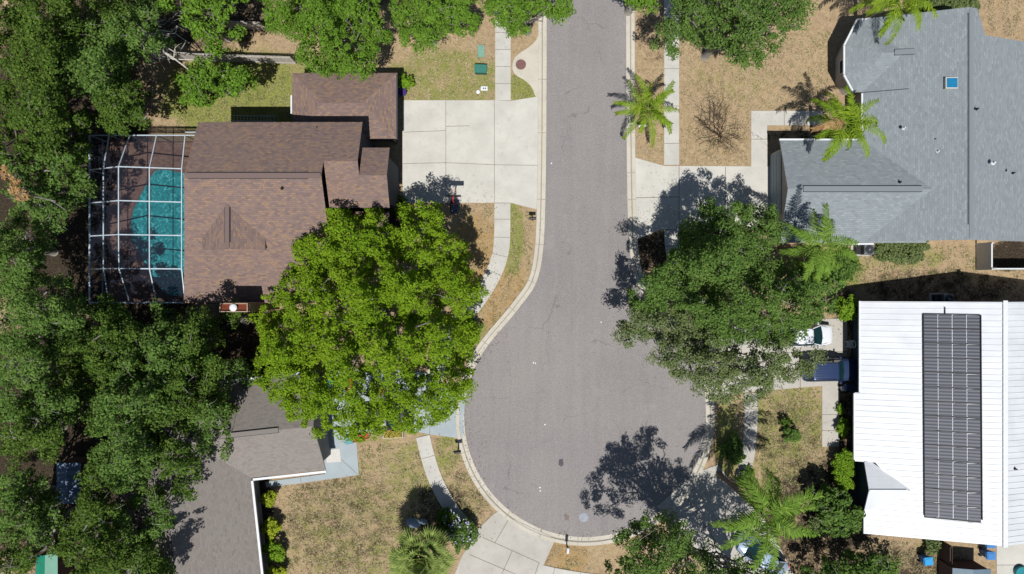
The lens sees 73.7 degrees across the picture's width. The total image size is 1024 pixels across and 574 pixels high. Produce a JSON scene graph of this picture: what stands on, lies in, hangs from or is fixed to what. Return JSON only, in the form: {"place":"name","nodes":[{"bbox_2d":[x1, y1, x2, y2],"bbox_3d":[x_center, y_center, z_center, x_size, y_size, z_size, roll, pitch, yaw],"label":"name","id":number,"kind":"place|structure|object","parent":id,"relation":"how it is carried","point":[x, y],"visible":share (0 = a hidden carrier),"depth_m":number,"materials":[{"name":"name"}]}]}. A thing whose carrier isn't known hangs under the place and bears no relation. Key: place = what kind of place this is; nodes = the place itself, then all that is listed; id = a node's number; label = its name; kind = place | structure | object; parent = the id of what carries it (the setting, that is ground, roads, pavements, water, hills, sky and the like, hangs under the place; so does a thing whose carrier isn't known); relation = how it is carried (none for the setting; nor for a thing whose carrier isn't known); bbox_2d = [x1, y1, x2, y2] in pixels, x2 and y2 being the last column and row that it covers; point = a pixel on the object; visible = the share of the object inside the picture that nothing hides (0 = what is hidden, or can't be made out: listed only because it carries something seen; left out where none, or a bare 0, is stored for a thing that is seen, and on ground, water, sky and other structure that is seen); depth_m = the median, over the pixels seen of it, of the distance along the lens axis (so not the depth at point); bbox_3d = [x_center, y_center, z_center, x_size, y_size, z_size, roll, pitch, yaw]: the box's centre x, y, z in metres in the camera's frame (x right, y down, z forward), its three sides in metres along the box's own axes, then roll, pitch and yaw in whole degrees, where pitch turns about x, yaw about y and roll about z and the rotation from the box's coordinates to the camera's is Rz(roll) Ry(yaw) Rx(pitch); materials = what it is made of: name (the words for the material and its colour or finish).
{"place":"outdoors","nodes":[
{"label":"outdoors","id":0,"kind":"place"},
{"bbox_2d":[57,457,94,503],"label":"garden shed","id":1,"kind":"structure","parent":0,"point":[67,470],"depth_m":53.19,"materials":[{"name":"blue wood"}]},
{"bbox_2d":[216,21,265,29],"bbox_3d":[-22.262,-20.956,54.735,4.665,1.770,0.137,2,90,0],"label":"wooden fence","id":2,"kind":"object","parent":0,"point":[252,25],"visible":0.54,"depth_m":54.65,"materials":[{"name":"grey wood"}]},
{"bbox_2d":[265,431,358,486],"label":"path","id":3,"kind":"structure","parent":0,"point":[347,465],"depth_m":55.55,"materials":[{"name":"grey paint"}]},
{"bbox_2d":[326,368,464,438],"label":"driveway","id":4,"kind":"structure","parent":0,"point":[447,429],"depth_m":55.55,"materials":[{"name":"grey paint"}]},
{"bbox_2d":[416,435,469,535],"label":"sidewalk","id":5,"kind":"structure","parent":0,"point":[434,477],"depth_m":55.55,"materials":[{"name":"concrete"}]},
{"bbox_2d":[426,203,509,382],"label":"sidewalk","id":6,"kind":"structure","parent":0,"point":[498,260],"depth_m":55.55,"materials":[{"name":"concrete"}]},
{"bbox_2d":[403,97,537,208],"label":"driveway","id":7,"kind":"structure","parent":0,"point":[491,146],"depth_m":55.55,"materials":[{"name":"concrete"}]},
{"bbox_2d":[495,2,510,99],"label":"sidewalk","id":8,"kind":"structure","parent":0,"point":[502,72],"depth_m":55.55,"materials":[{"name":"concrete"}]},
{"bbox_2d":[455,512,553,573],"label":"driveway","id":9,"kind":"structure","parent":0,"point":[502,545],"depth_m":55.55,"materials":[{"name":"concrete"}]},
{"bbox_2d":[0,0,1023,573],"bbox_3d":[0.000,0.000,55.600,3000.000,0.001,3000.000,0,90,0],"label":"ground","id":10,"kind":"structure","parent":0,"point":[834,18],"depth_m":55.60,"materials":[{"name":"beige plant"}]},
{"bbox_2d":[0,164,30,207],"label":"dry shrub","id":11,"kind":"object","parent":10,"relation":"on","point":[17,190],"visible":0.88,"depth_m":46.42,"materials":[{"name":"brown plant"}]},
{"bbox_2d":[0,539,46,573],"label":"oak tree","id":12,"kind":"object","parent":10,"relation":"on","point":[24,559],"visible":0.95,"depth_m":48.22,"materials":[{"name":"green plant"}]},
{"bbox_2d":[0,205,59,288],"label":"oak tree","id":13,"kind":"object","parent":10,"relation":"on","point":[29,258],"visible":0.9,"depth_m":48.36,"materials":[{"name":"green plant"}]},
{"bbox_2d":[0,465,67,549],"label":"oak tree","id":14,"kind":"object","parent":10,"relation":"on","point":[13,498],"visible":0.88,"depth_m":47.29,"materials":[{"name":"green plant"}]},
{"bbox_2d":[0,400,67,475],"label":"oak tree","id":15,"kind":"object","parent":10,"relation":"on","point":[41,436],"visible":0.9,"depth_m":46.16,"materials":[{"name":"green plant"}]},
{"bbox_2d":[0,332,68,422],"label":"oak tree","id":16,"kind":"object","parent":10,"relation":"on","point":[29,373],"visible":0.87,"depth_m":46.00,"materials":[{"name":"green plant"}]},
{"bbox_2d":[0,54,79,169],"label":"oak tree","id":17,"kind":"object","parent":10,"relation":"on","point":[43,100],"visible":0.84,"depth_m":47.05,"materials":[{"name":"green plant"}]},
{"bbox_2d":[0,0,86,81],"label":"oak tree","id":18,"kind":"object","parent":10,"relation":"on","point":[32,23],"visible":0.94,"depth_m":45.75,"materials":[{"name":"green plant"}]},
{"bbox_2d":[0,268,93,368],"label":"oak tree","id":19,"kind":"object","parent":10,"relation":"on","point":[46,321],"visible":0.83,"depth_m":46.60,"materials":[{"name":"green plant"}]},
{"bbox_2d":[0,136,98,234],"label":"oak tree","id":20,"kind":"object","parent":10,"relation":"on","point":[49,188],"visible":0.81,"depth_m":48.21,"materials":[{"name":"green plant"}]},
{"bbox_2d":[19,376,80,434],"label":"oak tree","id":21,"kind":"object","parent":10,"relation":"on","point":[48,406],"visible":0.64,"depth_m":45.65,"materials":[{"name":"green plant"}]},
{"bbox_2d":[21,503,80,558],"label":"oak tree","id":22,"kind":"object","parent":10,"relation":"on","point":[48,528],"visible":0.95,"depth_m":46.87,"materials":[{"name":"green plant"}]},
{"bbox_2d":[36,544,74,573],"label":"garden shed","id":23,"kind":"structure","parent":10,"relation":"on","point":[49,565],"depth_m":53.35,"materials":[{"name":"green wood"}]},
{"bbox_2d":[28,104,95,171],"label":"oak tree","id":24,"kind":"object","parent":10,"relation":"on","point":[79,147],"visible":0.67,"depth_m":48.67,"materials":[{"name":"green plant"}]},
{"bbox_2d":[50,489,128,571],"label":"oak tree","id":25,"kind":"object","parent":10,"relation":"on","point":[92,520],"visible":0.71,"depth_m":46.72,"materials":[{"name":"green plant"}]},
{"bbox_2d":[43,13,136,105],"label":"oak tree","id":26,"kind":"object","parent":10,"relation":"on","point":[104,62],"visible":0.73,"depth_m":47.12,"materials":[{"name":"green plant"}]},
{"bbox_2d":[47,354,134,437],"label":"oak tree","id":27,"kind":"object","parent":10,"relation":"on","point":[74,386],"visible":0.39,"depth_m":48.10,"materials":[{"name":"green plant"}]},
{"bbox_2d":[53,292,145,395],"bbox_3d":[-30.031,4.218,50.707,8.513,10.030,7.773,0,90,0],"label":"oak tree","id":28,"kind":"object","parent":10,"relation":"on","point":[99,341],"visible":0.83,"depth_m":47.74,"materials":[{"name":"green plant"}]},
{"bbox_2d":[73,464,129,516],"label":"oak tree","id":29,"kind":"object","parent":10,"relation":"on","point":[104,493],"visible":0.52,"depth_m":48.70,"materials":[{"name":"green plant"}]},
{"bbox_2d":[79,0,136,47],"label":"oak tree","id":30,"kind":"object","parent":10,"relation":"on","point":[98,14],"visible":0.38,"depth_m":50.15,"materials":[{"name":"green plant"}]},
{"bbox_2d":[69,523,166,573],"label":"oak tree","id":31,"kind":"object","parent":10,"relation":"on","point":[126,561],"visible":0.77,"depth_m":46.72,"materials":[{"name":"green plant"}]},
{"bbox_2d":[91,70,151,136],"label":"oak tree","id":32,"kind":"object","parent":10,"relation":"on","point":[133,110],"visible":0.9,"depth_m":47.92,"materials":[{"name":"green plant"}]},
{"bbox_2d":[84,409,172,493],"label":"oak tree","id":33,"kind":"object","parent":10,"relation":"on","point":[127,462],"visible":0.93,"depth_m":46.23,"materials":[{"name":"green plant"}]},
{"bbox_2d":[94,0,176,68],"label":"oak tree","id":34,"kind":"object","parent":10,"relation":"on","point":[138,42],"visible":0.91,"depth_m":47.44,"materials":[{"name":"green plant"}]},
{"bbox_2d":[84,343,191,437],"bbox_3d":[-27.426,8.087,49.285,9.896,12.876,7.365,-27,90,0],"label":"oak tree","id":35,"kind":"object","parent":10,"relation":"on","point":[137,393],"visible":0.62,"depth_m":46.67,"materials":[{"name":"green plant"}]},
{"bbox_2d":[110,481,176,559],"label":"oak tree","id":36,"kind":"object","parent":10,"relation":"on","point":[158,504],"visible":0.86,"depth_m":48.54,"materials":[{"name":"green plant"}]},
{"bbox_2d":[114,298,189,392],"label":"oak tree","id":37,"kind":"object","parent":10,"relation":"on","point":[153,344],"visible":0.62,"depth_m":47.51,"materials":[{"name":"green plant"}]},
{"bbox_2d":[108,141,218,303],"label":"pool deck","id":38,"kind":"structure","parent":10,"relation":"on","point":[138,285],"depth_m":55.57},
{"bbox_2d":[88,132,194,302],"bbox_3d":[-28.137,-5.395,53.528,9.448,4.144,13.302,0,90,0],"label":"pool enclosure","id":39,"kind":"object","parent":38,"relation":"on","point":[103,269],"visible":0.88,"depth_m":52.47,"materials":[{"name":"white metal"}]},
{"bbox_2d":[129,169,184,297],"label":"swimming pool","id":40,"kind":"structure","parent":38,"relation":"in","point":[165,218],"depth_m":55.55,"materials":[{"name":"liquid"}]},
{"bbox_2d":[134,430,204,502],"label":"oak tree","id":41,"kind":"object","parent":10,"relation":"on","point":[180,448],"visible":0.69,"depth_m":48.03,"materials":[{"name":"green plant"}]},
{"bbox_2d":[125,15,246,91],"bbox_3d":[-25.447,-17.860,51.867,11.152,7.665,4.153,28,90,0],"label":"bare tree","id":42,"kind":"object","parent":10,"relation":"on","point":[167,54],"visible":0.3,"depth_m":51.32,"materials":[{"name":"grey wood"}]},
{"bbox_2d":[141,347,240,436],"bbox_3d":[-23.978,7.803,50.223,7.924,10.999,7.472,0,90,0],"label":"oak tree","id":43,"kind":"object","parent":10,"relation":"on","point":[203,384],"visible":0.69,"depth_m":47.70,"materials":[{"name":"green plant"}]},
{"bbox_2d":[165,304,226,363],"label":"oak tree","id":44,"kind":"object","parent":10,"relation":"on","point":[195,325],"visible":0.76,"depth_m":49.06,"materials":[{"name":"green plant"}]},
{"bbox_2d":[154,0,249,58],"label":"oak tree","id":45,"kind":"object","parent":10,"relation":"on","point":[207,25],"visible":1,"depth_m":48.94,"materials":[{"name":"green plant"}]},
{"bbox_2d":[185,399,234,462],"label":"oak tree","id":46,"kind":"object","parent":10,"relation":"on","point":[211,419],"visible":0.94,"depth_m":48.34,"materials":[{"name":"green plant"}]},
{"bbox_2d":[173,55,260,107],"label":"oak tree","id":47,"kind":"object","parent":10,"relation":"on","point":[214,86],"visible":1,"depth_m":50.02,"materials":[{"name":"green plant"}]},
{"bbox_2d":[111,370,330,573],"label":"house","id":48,"kind":"structure","parent":10,"relation":"on","point":[216,529],"depth_m":51.66,"materials":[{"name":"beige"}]},
{"bbox_2d":[151,52,296,64],"bbox_3d":[-23.326,-18.306,54.685,11.665,1.870,0.137,2,90,0],"label":"wooden fence","id":49,"kind":"object","parent":10,"relation":"on","point":[242,59],"visible":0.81,"depth_m":54.61,"materials":[{"name":"grey wood"}]},
{"bbox_2d":[209,296,251,328],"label":"oak tree","id":50,"kind":"object","parent":10,"relation":"on","point":[237,317],"visible":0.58,"depth_m":51.26,"materials":[{"name":"green plant"}]},
{"bbox_2d":[216,357,254,394],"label":"oak tree","id":51,"kind":"object","parent":10,"relation":"on","point":[239,367],"visible":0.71,"depth_m":50.39,"materials":[{"name":"green plant"}]},
{"bbox_2d":[261,517,282,540],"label":"yellow shrub","id":52,"kind":"object","parent":10,"relation":"on","point":[273,530],"visible":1,"depth_m":54.40,"materials":[{"name":"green plant"}]},
{"bbox_2d":[261,540,286,563],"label":"yellow shrub","id":53,"kind":"object","parent":10,"relation":"on","point":[276,552],"visible":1,"depth_m":54.43,"materials":[{"name":"green plant"}]},
{"bbox_2d":[184,73,399,311],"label":"house","id":54,"kind":"structure","parent":10,"relation":"on","point":[259,197],"depth_m":49.36,"materials":[{"name":"brown"}]},
{"bbox_2d":[257,0,394,81],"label":"oak tree","id":55,"kind":"object","parent":10,"relation":"on","point":[306,23],"visible":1,"depth_m":47.95,"materials":[{"name":"green plant"}]},
{"bbox_2d":[244,198,489,442],"bbox_3d":[-10.813,2.672,48.973,18.362,13.516,18.365,0,90,0],"label":"maple tree","id":56,"kind":"object","parent":10,"relation":"on","point":[374,319],"visible":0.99,"depth_m":47.16,"materials":[{"name":"green plant"}]},
{"bbox_2d":[386,525,456,573],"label":"fan palm","id":57,"kind":"object","parent":10,"relation":"on","point":[439,560],"visible":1,"depth_m":50.67,"materials":[{"name":"green plant"}]},
{"bbox_2d":[387,0,482,55],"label":"oak tree","id":58,"kind":"object","parent":10,"relation":"on","point":[424,32],"visible":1,"depth_m":48.40,"materials":[{"name":"green plant"}]},
{"bbox_2d":[435,507,461,530],"bbox_3d":[-5.212,18.709,54.794,2.181,1.820,2.231,44,90,0],"label":"flowering shrub","id":59,"kind":"object","parent":10,"relation":"on","point":[443,516],"visible":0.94,"depth_m":54.36,"materials":[{"name":"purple plant"}]},
{"bbox_2d":[444,514,480,554],"bbox_3d":[-4.118,19.701,54.714,2.792,1.980,3.055,-36,90,0],"label":"flowering shrub","id":60,"kind":"object","parent":10,"relation":"on","point":[459,530],"visible":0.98,"depth_m":54.21,"materials":[{"name":"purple plant"}]},
{"bbox_2d":[66,6,899,572],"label":"fallen leaves","id":61,"kind":"object","parent":10,"relation":"on","point":[522,314],"visible":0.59,"depth_m":55.51,"materials":[{"name":"brown plant"}]},
{"bbox_2d":[512,37,537,97],"bbox_3d":[1.097,-18.287,55.580,2.150,0.080,5.734,0,90,0],"label":"drain apron","id":62,"kind":"object","parent":10,"relation":"on","point":[528,74],"visible":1,"depth_m":55.54,"materials":[{"name":"concrete"}]},
{"bbox_2d":[480,0,576,42],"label":"oak tree","id":63,"kind":"object","parent":10,"relation":"on","point":[520,14],"visible":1,"depth_m":48.98,"materials":[{"name":"green plant"}]},
{"bbox_2d":[456,2,714,545],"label":"kerb","id":64,"kind":"structure","parent":10,"relation":"on","point":[480,348],"depth_m":55.58,"materials":[{"name":"concrete"}]},
{"bbox_2d":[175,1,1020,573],"bbox_3d":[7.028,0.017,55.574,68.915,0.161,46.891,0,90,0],"label":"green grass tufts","id":65,"kind":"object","parent":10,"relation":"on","point":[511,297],"visible":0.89,"depth_m":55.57,"materials":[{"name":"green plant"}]},
{"bbox_2d":[622,0,660,15],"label":"oak tree","id":66,"kind":"object","parent":10,"relation":"on","point":[629,5],"visible":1,"depth_m":49.63,"materials":[{"name":"green plant"}]},
{"bbox_2d":[613,73,679,147],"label":"palm tree","id":67,"kind":"object","parent":10,"relation":"on","point":[637,107],"visible":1,"depth_m":52.48,"materials":[{"name":"green plant"}]},
{"bbox_2d":[604,508,785,573],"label":"oak tree","id":68,"kind":"object","parent":10,"relation":"on","point":[675,544],"visible":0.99,"depth_m":47.02,"materials":[{"name":"green plant"}]},
{"bbox_2d":[610,298,828,408],"bbox_3d":[15.432,5.338,50.821,16.869,9.806,6.784,17,90,0],"label":"oak tree","id":69,"kind":"object","parent":10,"relation":"on","point":[702,355],"visible":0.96,"depth_m":48.92,"materials":[{"name":"green plant"}]},
{"bbox_2d":[627,196,824,350],"bbox_3d":[15.745,-0.839,49.105,14.833,13.255,11.850,0,90,0],"label":"oak tree","id":70,"kind":"object","parent":10,"relation":"on","point":[713,264],"visible":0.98,"depth_m":47.48,"materials":[{"name":"green plant"}]},
{"bbox_2d":[692,86,767,168],"bbox_3d":[16.488,-12.433,53.968,5.363,3.645,7.009,-33,90,0],"label":"bare shrub","id":71,"kind":"object","parent":10,"relation":"on","point":[720,131],"visible":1,"depth_m":54.31,"materials":[{"name":"brown plant"}]},
{"bbox_2d":[717,432,746,465],"bbox_3d":[17.855,13.265,54.923,2.230,1.562,2.326,-42,90,0],"label":"shrub","id":72,"kind":"object","parent":10,"relation":"on","point":[733,452],"visible":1,"depth_m":54.62,"materials":[{"name":"green plant"}]},
{"bbox_2d":[649,0,818,69],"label":"oak tree","id":73,"kind":"object","parent":10,"relation":"on","point":[717,38],"visible":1,"depth_m":47.87,"materials":[{"name":"green plant"}]},
{"bbox_2d":[710,462,824,571],"bbox_3d":[17.711,15.992,50.308,7.158,10.813,6.752,17,90,0],"label":"palm tree","id":74,"kind":"object","parent":10,"relation":"on","point":[777,522],"visible":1,"depth_m":46.73,"materials":[{"name":"green plant"}]},
{"bbox_2d":[784,260,849,324],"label":"understory tree","id":75,"kind":"object","parent":10,"relation":"on","point":[826,286],"visible":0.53,"depth_m":51.46,"materials":[{"name":"green plant"}]},
{"bbox_2d":[778,203,858,283],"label":"palm tree","id":76,"kind":"object","parent":10,"relation":"on","point":[811,238],"visible":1,"depth_m":47.65,"materials":[{"name":"green plant"}]},
{"bbox_2d":[792,250,845,302],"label":"palm tree","id":77,"kind":"object","parent":10,"relation":"on","point":[803,263],"visible":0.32,"depth_m":51.84,"materials":[{"name":"green plant"}]},
{"bbox_2d":[807,482,865,537],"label":"garden tree","id":78,"kind":"object","parent":10,"relation":"on","point":[833,513],"visible":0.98,"depth_m":52.76,"materials":[{"name":"green plant"}]},
{"bbox_2d":[831,447,856,489],"bbox_3d":[26.688,14.574,54.824,2.318,1.760,3.492,0,90,0],"label":"hedge","id":79,"kind":"object","parent":10,"relation":"on","point":[843,461],"visible":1,"depth_m":54.22,"materials":[{"name":"green plant"}]},
{"bbox_2d":[829,249,862,281],"bbox_3d":[26.772,-1.596,54.967,2.701,1.475,2.773,-35,90,0],"label":"shrub","id":80,"kind":"object","parent":10,"relation":"on","point":[850,269],"visible":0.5,"depth_m":54.61,"materials":[{"name":"green plant"}]},
{"bbox_2d":[806,85,886,162],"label":"palm tree","id":81,"kind":"object","parent":10,"relation":"on","point":[838,124],"visible":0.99,"depth_m":49.27,"materials":[{"name":"green plant"}]},
{"bbox_2d":[835,294,857,321],"bbox_3d":[26.852,1.690,54.427,2.555,2.554,2.283,0,90,0],"label":"tall shrub","id":82,"kind":"object","parent":10,"relation":"on","point":[849,312],"visible":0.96,"depth_m":53.87,"materials":[{"name":"green plant"}]},
{"bbox_2d":[797,548,901,573],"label":"garden tree","id":83,"kind":"object","parent":10,"relation":"on","point":[872,563],"visible":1,"depth_m":52.13,"materials":[{"name":"green plant"}]},
{"bbox_2d":[849,0,937,44],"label":"palm tree","id":84,"kind":"object","parent":10,"relation":"on","point":[892,15],"visible":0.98,"depth_m":49.10,"materials":[{"name":"green plant"}]},
{"bbox_2d":[874,241,930,266],"bbox_3d":[31.526,-3.197,55.269,4.244,0.869,3.625,26,90,0],"label":"shrub","id":85,"kind":"object","parent":10,"relation":"on","point":[916,254],"visible":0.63,"depth_m":55.11,"materials":[{"name":"green plant"}]},
{"bbox_2d":[917,0,980,12],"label":"shrub","id":86,"kind":"object","parent":10,"relation":"on","point":[943,4],"visible":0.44,"depth_m":54.04,"materials":[{"name":"green plant"}]},
{"bbox_2d":[938,559,990,573],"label":"garden shed","id":87,"kind":"structure","parent":10,"relation":"on","point":[966,567],"depth_m":54.22,"materials":[{"name":"brown wood"}]},
{"bbox_2d":[975,242,993,269],"bbox_3d":[37.791,-2.454,54.595,0.180,2.010,2.222,0,90,0],"label":"vinyl fence","id":88,"kind":"object","parent":10,"relation":"on","point":[984,256],"visible":1,"depth_m":54.56,"materials":[{"name":"white paint"}]},
{"bbox_2d":[996,544,1023,573],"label":"patio","id":89,"kind":"structure","parent":10,"relation":"on","point":[1010,558],"depth_m":55.55,"materials":[{"name":"concrete"}]},
{"bbox_2d":[464,0,705,536],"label":"road","id":90,"kind":"structure","parent":0,"point":[594,398],"depth_m":55.59,"materials":[{"name":"grey asphalt"}]},
{"bbox_2d":[664,0,678,164],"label":"sidewalk","id":91,"kind":"structure","parent":0,"point":[671,141],"depth_m":55.55,"materials":[{"name":"concrete"}]},
{"bbox_2d":[664,230,717,325],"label":"sidewalk","id":92,"kind":"structure","parent":0,"point":[670,238],"depth_m":55.55,"materials":[{"name":"concrete"}]},
{"bbox_2d":[635,158,769,238],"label":"driveway","id":93,"kind":"structure","parent":0,"point":[726,186],"depth_m":55.55,"materials":[{"name":"concrete"}]},
{"bbox_2d":[657,465,792,573],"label":"driveway","id":94,"kind":"structure","parent":0,"point":[705,504],"depth_m":55.55,"materials":[{"name":"concrete"}]},
{"bbox_2d":[733,531,789,573],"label":"parked car","id":95,"kind":"object","parent":94,"relation":"on","point":[741,549],"visible":0.48,"depth_m":54.58,"materials":[{"name":"silver metal"}]},
{"bbox_2d":[734,393,757,481],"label":"sidewalk","id":96,"kind":"structure","parent":0,"point":[750,428],"depth_m":55.55,"materials":[{"name":"concrete"}]},
{"bbox_2d":[696,319,846,397],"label":"driveway","id":97,"kind":"structure","parent":0,"point":[837,348],"depth_m":55.55,"materials":[{"name":"concrete"}]},
{"bbox_2d":[777,322,832,348],"bbox_3d":[23.543,3.909,54.815,4.600,1.480,2.120,-2,90,0],"label":"parked car","id":98,"kind":"object","parent":97,"relation":"on","point":[820,334],"visible":0.63,"depth_m":54.49,"materials":[{"name":"white paint"}]},
{"bbox_2d":[802,357,857,383],"bbox_3d":[25.737,6.646,54.655,4.744,1.800,2.180,-1,90,0],"label":"parked car","id":99,"kind":"object","parent":97,"relation":"on","point":[840,369],"visible":0.69,"depth_m":54.16,"materials":[{"name":"blue metal"}]},
{"bbox_2d":[751,111,822,166],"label":"path","id":100,"kind":"structure","parent":0,"point":[761,121],"depth_m":55.55,"materials":[{"name":"concrete"}]},
{"bbox_2d":[822,384,838,446],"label":"path","id":101,"kind":"structure","parent":0,"point":[830,403],"depth_m":55.55,"materials":[{"name":"concrete"}]},
{"bbox_2d":[770,7,1023,244],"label":"house","id":102,"kind":"structure","parent":0,"point":[946,160],"depth_m":51.84,"materials":[{"name":"grey"}]},
{"bbox_2d":[770,151,780,213],"bbox_3d":[21.008,-8.210,54.450,0.075,2.250,4.900,0,90,0],"label":"garage door","id":103,"kind":"structure","parent":102,"relation":"in","point":[775,159],"depth_m":54.37,"materials":[{"name":"paint"}]},
{"bbox_2d":[851,301,1023,547],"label":"house","id":104,"kind":"structure","parent":0,"point":[887,492],"depth_m":51.93,"materials":[{"name":"white metal"}]},
{"bbox_2d":[923,307,982,522],"bbox_3d":[33.020,9.545,51.202,3.832,1.175,16.042,0,90,0],"label":"solar collector","id":105,"kind":"object","parent":104,"relation":"on","point":[937,335],"visible":1,"depth_m":51.23,"materials":[{"name":"black plastic"}]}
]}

